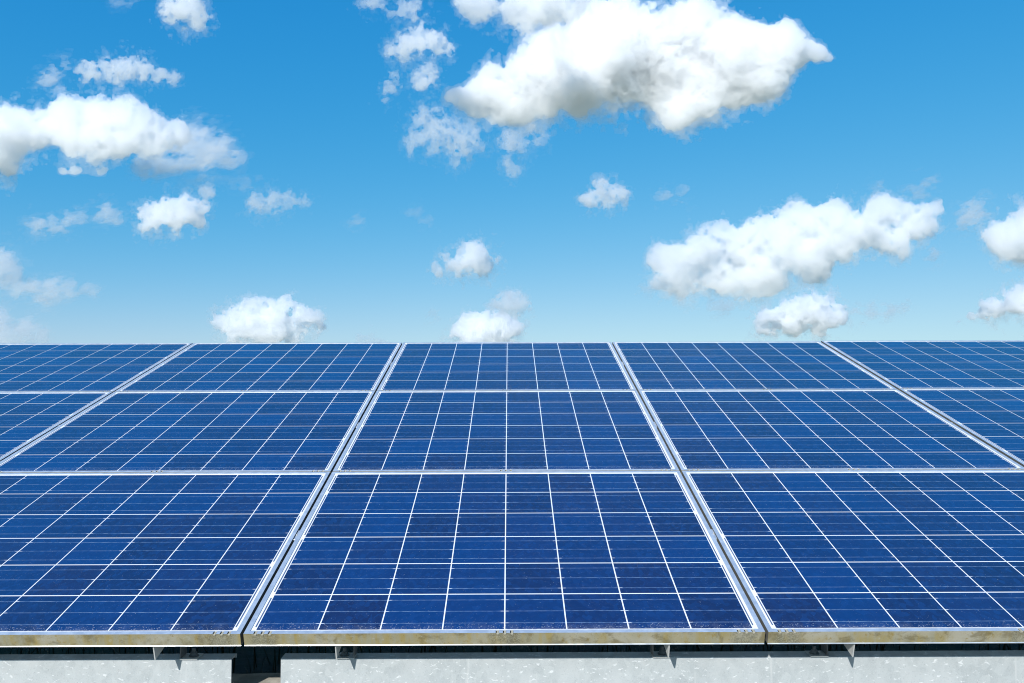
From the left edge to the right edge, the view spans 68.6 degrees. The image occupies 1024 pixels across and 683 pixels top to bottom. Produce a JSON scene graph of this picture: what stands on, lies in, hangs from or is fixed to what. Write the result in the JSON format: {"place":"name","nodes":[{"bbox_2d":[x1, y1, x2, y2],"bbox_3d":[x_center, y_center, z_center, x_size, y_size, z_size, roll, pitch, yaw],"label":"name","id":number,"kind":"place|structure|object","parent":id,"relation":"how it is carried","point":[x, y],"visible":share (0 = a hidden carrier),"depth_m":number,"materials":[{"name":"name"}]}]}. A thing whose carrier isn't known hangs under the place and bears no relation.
{"place":"outdoors","nodes":[
{"label":"outdoors","id":0,"kind":"place"},
{"bbox_2d":[0,640,1023,673],"bbox_3d":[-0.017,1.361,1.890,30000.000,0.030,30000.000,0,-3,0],"label":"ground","id":1,"kind":"structure","parent":0,"point":[241,660],"depth_m":3.52,"materials":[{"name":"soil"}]},
{"bbox_2d":[153,647,163,659],"bbox_3d":[-0.959,1.063,3.537,0.064,1.337,2.973,0,14,0],"label":"mounting rail","id":2,"kind":"object","parent":1,"relation":"on","point":[157,651],"visible":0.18,"depth_m":1.95,"materials":[{"name":"metal"}]},
{"bbox_2d":[0,472,329,646],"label":"solar panel","id":3,"kind":"object","parent":2,"relation":"on","point":[168,559],"visible":1,"depth_m":2.31,"materials":[{"name":"blue"}]},
{"bbox_2d":[0,391,374,474],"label":"solar panel","id":4,"kind":"object","parent":2,"relation":"on","point":[219,431],"visible":0.98,"depth_m":3.27,"materials":[{"name":"blue"}]},
{"bbox_2d":[115,342,401,392],"bbox_3d":[-1.375,0.149,4.347,1.338,0.037,0.999,0,14,0],"label":"solar panel","id":5,"kind":"object","parent":2,"relation":"on","point":[279,367],"visible":0.98,"depth_m":4.26,"materials":[{"name":"blue"}]},
{"bbox_2d":[232,673,280,682],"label":"concrete strip","id":6,"kind":"object","parent":1,"relation":"on","point":[259,678],"visible":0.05,"depth_m":2.14,"materials":[{"name":"grey concrete"}]},
{"bbox_2d":[0,653,236,682],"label":"steel beam","id":7,"kind":"structure","parent":6,"relation":"on","point":[100,668],"depth_m":2.01,"materials":[{"name":"grey metal"}]},
{"bbox_2d":[179,647,202,659],"bbox_3d":[-0.867,0.811,2.032,0.048,0.084,0.042,0,-3,0],"label":"angle bracket","id":8,"kind":"object","parent":7,"relation":"on","point":[192,655],"visible":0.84,"depth_m":2.02,"materials":[{"name":"metal"}]},
{"bbox_2d":[281,650,1023,682],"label":"steel beam","id":9,"kind":"structure","parent":6,"relation":"on","point":[989,666],"depth_m":2.02,"materials":[{"name":"grey metal"}]},
{"bbox_2d":[337,646,356,658],"bbox_3d":[-0.447,0.810,2.034,0.048,0.084,0.042,0,-3,0],"label":"angle bracket","id":10,"kind":"object","parent":9,"relation":"on","point":[344,654],"visible":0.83,"depth_m":2.02,"materials":[{"name":"metal"}]},
{"bbox_2d":[650,645,670,657],"bbox_3d":[0.402,0.808,2.037,0.048,0.084,0.042,0,-3,0],"label":"angle bracket","id":11,"kind":"object","parent":9,"relation":"on","point":[661,653],"visible":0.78,"depth_m":2.03,"materials":[{"name":"metal"}]},
{"bbox_2d":[805,644,828,656],"bbox_3d":[0.827,0.807,2.038,0.048,0.084,0.042,0,-3,0],"label":"angle bracket","id":12,"kind":"object","parent":9,"relation":"on","point":[815,652],"visible":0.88,"depth_m":2.03,"materials":[{"name":"metal"}]},
{"bbox_2d":[335,646,340,658],"bbox_3d":[-0.490,1.062,3.538,0.064,1.337,2.973,0,14,0],"label":"mounting rail","id":13,"kind":"object","parent":1,"relation":"on","point":[337,649],"visible":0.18,"depth_m":1.95,"materials":[{"name":"metal"}]},
{"bbox_2d":[664,645,669,657],"bbox_3d":[0.371,1.060,3.541,0.064,1.337,2.973,0,14,0],"label":"mounting rail","id":14,"kind":"object","parent":1,"relation":"on","point":[667,648],"visible":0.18,"depth_m":1.95,"materials":[{"name":"metal"}]},
{"bbox_2d":[243,471,764,645],"bbox_3d":[-0.021,0.641,2.409,1.337,0.036,0.999,0,14,0],"label":"solar panel","id":15,"kind":"object","parent":14,"relation":"on","point":[454,558],"visible":1,"depth_m":2.23,"materials":[{"name":"blue"}]},
{"bbox_2d":[333,390,678,471],"bbox_3d":[-0.025,0.393,3.380,1.337,0.036,0.999,0,14,0],"label":"solar panel","id":16,"kind":"object","parent":14,"relation":"on","point":[514,430],"visible":0.98,"depth_m":3.28,"materials":[{"name":"blue"}]},
{"bbox_2d":[377,342,635,390],"bbox_3d":[-0.029,0.145,4.351,1.337,0.037,0.999,0,14,0],"label":"solar panel","id":17,"kind":"object","parent":14,"relation":"on","point":[461,366],"visible":0.98,"depth_m":4.28,"materials":[{"name":"blue"}]},
{"bbox_2d":[844,644,854,656],"bbox_3d":[0.850,1.059,3.543,0.064,1.337,2.973,0,14,0],"label":"mounting rail","id":18,"kind":"object","parent":1,"relation":"on","point":[850,648],"visible":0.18,"depth_m":1.95,"materials":[{"name":"metal"}]},
{"bbox_2d":[612,341,895,391],"bbox_3d":[1.317,0.142,4.356,1.338,0.037,0.999,0,14,0],"label":"solar panel","id":19,"kind":"object","parent":18,"relation":"on","point":[791,365],"visible":1,"depth_m":4.27,"materials":[{"name":"blue"}]},
{"bbox_2d":[638,389,1023,473],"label":"solar panel","id":20,"kind":"object","parent":18,"relation":"on","point":[763,430],"visible":0.98,"depth_m":3.28,"materials":[{"name":"blue"}]},
{"bbox_2d":[682,470,1023,643],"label":"solar panel","id":21,"kind":"object","parent":18,"relation":"on","point":[874,556],"visible":0.99,"depth_m":2.32,"materials":[{"name":"blue"}]},
{"bbox_2d":[0,0,1023,343],"label":"sky","id":22,"kind":"structure","parent":0,"point":[172,171],"materials":[{"name":"blue"}]},
{"bbox_3d":[-3.172,1.069,3.529,0.064,1.337,2.973,0,14,0],"label":"mounting rail","id":23,"kind":"object","parent":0,"visible":0},
{"bbox_2d":[0,392,112,460],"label":"solar panel","id":24,"kind":"object","parent":23,"relation":"on","point":[26,418],"visible":0.89,"depth_m":3.55,"materials":[{"name":"blue"}]},
{"bbox_3d":[3.064,1.053,3.550,0.063,1.337,2.973,0,14,0],"label":"mounting rail","id":25,"kind":"object","parent":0,"visible":0},
{"bbox_2d":[821,340,1023,389],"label":"solar panel","id":26,"kind":"object","parent":25,"relation":"on","point":[933,364],"visible":0.98,"depth_m":4.37,"materials":[{"name":"blue"}]},
{"bbox_2d":[899,388,1023,466],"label":"solar panel","id":27,"kind":"object","parent":25,"relation":"on","point":[993,418],"visible":0.91,"depth_m":3.53,"materials":[{"name":"blue"}]},
{"bbox_3d":[-2.320,1.067,3.532,0.063,1.337,2.973,0,14,0],"label":"mounting rail","id":28,"kind":"object","parent":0,"visible":0},
{"bbox_2d":[0,343,192,391],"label":"solar panel","id":29,"kind":"object","parent":28,"relation":"on","point":[69,367],"visible":0.95,"depth_m":4.35,"materials":[{"name":"blue"}]}
]}

